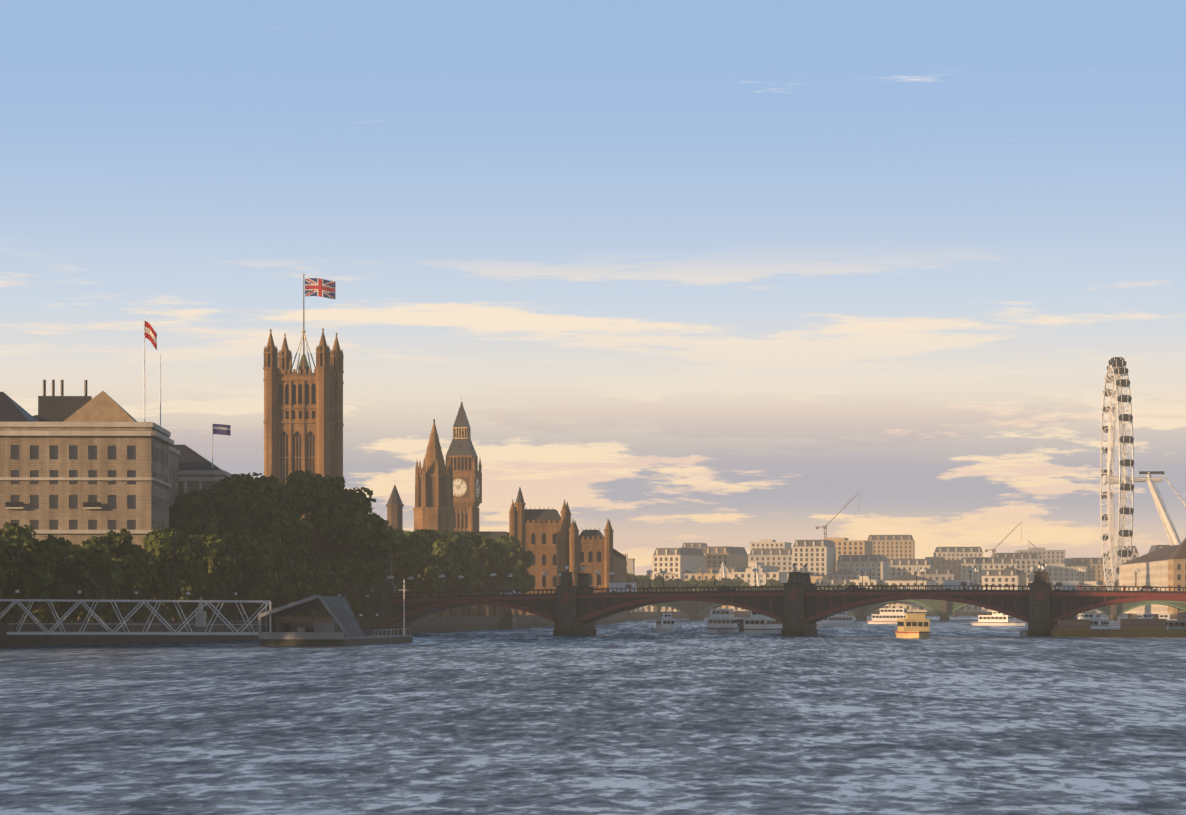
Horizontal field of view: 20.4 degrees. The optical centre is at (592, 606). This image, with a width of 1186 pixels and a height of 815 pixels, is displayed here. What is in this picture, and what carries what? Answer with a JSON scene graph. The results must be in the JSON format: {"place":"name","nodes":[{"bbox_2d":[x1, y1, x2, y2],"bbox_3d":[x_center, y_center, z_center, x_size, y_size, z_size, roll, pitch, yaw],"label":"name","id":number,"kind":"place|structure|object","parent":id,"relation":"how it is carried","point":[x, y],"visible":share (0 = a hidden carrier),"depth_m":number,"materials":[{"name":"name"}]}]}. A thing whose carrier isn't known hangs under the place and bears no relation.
{"place":"outdoors","nodes":[
{"label":"outdoors","id":0,"kind":"place"},
{"bbox_2d":[263,274,343,519],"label":"square tower","id":1,"kind":"structure","parent":0,"point":[303,419],"depth_m":1162.02,"materials":[{"name":"stone"}]},
{"bbox_2d":[305,278,335,298],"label":"union flag","id":2,"kind":"object","parent":1,"relation":"attached to","point":[318,287],"visible":1,"depth_m":1171.09,"materials":[{"name":"multicoloured fabric"}]},
{"bbox_2d":[0,615,1185,814],"bbox_3d":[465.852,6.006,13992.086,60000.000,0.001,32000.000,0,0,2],"label":"water","id":3,"kind":"structure","parent":0,"point":[959,715],"depth_m":168.31,"materials":[{"name":"blue liquid"}]},
{"bbox_2d":[499,605,1185,637],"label":"boats","id":4,"kind":"object","parent":3,"relation":"on","point":[913,625],"visible":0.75,"depth_m":736.74,"materials":[{"name":"white"}]},
{"bbox_2d":[0,607,1185,646],"bbox_3d":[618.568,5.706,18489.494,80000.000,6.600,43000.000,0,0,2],"label":"embankment wall","id":5,"kind":"structure","parent":0,"point":[440,624],"depth_m":577.35,"materials":[{"name":"stone"}]},
{"bbox_2d":[0,319,230,621],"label":"office building","id":6,"kind":"structure","parent":5,"relation":"on","point":[78,470],"depth_m":587.63,"materials":[{"name":"beige stone"}]},
{"bbox_2d":[0,470,399,621],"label":"trees","id":7,"kind":"object","parent":5,"relation":"on","point":[249,537],"visible":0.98,"depth_m":603.85,"materials":[{"name":"green plant"}]},
{"bbox_2d":[0,578,412,645],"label":"pier","id":8,"kind":"structure","parent":5,"relation":"on","point":[280,626],"depth_m":502.21,"materials":[{"name":"grey metal"}]},
{"bbox_2d":[0,520,534,622],"bbox_3d":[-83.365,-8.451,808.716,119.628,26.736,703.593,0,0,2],"label":"garden trees","id":9,"kind":"object","parent":5,"relation":"on","point":[425,558],"visible":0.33,"depth_m":804.71,"materials":[{"name":"green plant"}]},
{"bbox_2d":[15,588,529,626],"bbox_3d":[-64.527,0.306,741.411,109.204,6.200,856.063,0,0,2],"label":"embankment lamps","id":10,"kind":"object","parent":5,"relation":"on","point":[200,618],"visible":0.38,"depth_m":561.64,"materials":[{"name":"black metal"}]},
{"bbox_2d":[413,419,454,530],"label":"central tower","id":11,"kind":"structure","parent":5,"relation":"on","point":[433,509],"depth_m":1298.26,"materials":[{"name":"stone"}]},
{"bbox_2d":[443,402,481,530],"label":"clock tower","id":12,"kind":"structure","parent":5,"relation":"on","point":[461,454],"depth_m":1423.16,"materials":[{"name":"stone"}]},
{"bbox_2d":[386,485,625,615],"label":"palace building","id":13,"kind":"structure","parent":5,"relation":"on","point":[553,541],"depth_m":1180.93,"materials":[{"name":"stone"}]},
{"bbox_2d":[225,555,1185,635],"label":"bridge","id":14,"kind":"structure","parent":5,"relation":"on","point":[800,604],"depth_m":685.35,"materials":[{"name":"concrete"}]},
{"bbox_2d":[501,580,1158,593],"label":"bridge traffic","id":15,"kind":"object","parent":14,"relation":"on","point":[1063,585],"visible":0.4,"depth_m":686.27,"materials":[{"name":"white"}]},
{"bbox_2d":[626,573,898,611],"bbox_3d":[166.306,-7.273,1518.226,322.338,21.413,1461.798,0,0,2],"label":"trees","id":16,"kind":"object","parent":5,"relation":"on","point":[641,581],"visible":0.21,"depth_m":1767.85,"materials":[{"name":"green plant"}]},
{"bbox_2d":[655,562,957,616],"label":"hungerford bridge","id":17,"kind":"structure","parent":5,"relation":"on","point":[723,570],"depth_m":1994.56,"materials":[{"name":"metal"}]},
{"bbox_2d":[623,492,1117,611],"bbox_3d":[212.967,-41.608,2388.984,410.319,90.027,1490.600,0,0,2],"label":"distant city","id":18,"kind":"object","parent":5,"relation":"on","point":[888,559],"visible":0.44,"depth_m":2430.71,"materials":[{"name":"stone"}]},
{"bbox_2d":[626,599,1185,620],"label":"distant bridge","id":19,"kind":"structure","parent":5,"relation":"on","point":[699,610],"depth_m":1433.75,"materials":[{"name":"green"}]},
{"bbox_2d":[1097,357,1185,612],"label":"ferris wheel","id":20,"kind":"object","parent":5,"relation":"on","point":[1117,368],"visible":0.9,"depth_m":1735.27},
{"bbox_2d":[0,0,1185,575],"label":"sky","id":21,"kind":"structure","parent":0,"point":[731,273],"materials":[{"name":"blue"}]},
{"bbox_2d":[1106,538,1185,613],"bbox_3d":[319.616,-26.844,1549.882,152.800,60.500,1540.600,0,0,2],"label":"building","id":22,"kind":"structure","parent":0,"point":[1160,565],"depth_m":1559.38,"materials":[{"name":"stone"}]}
]}

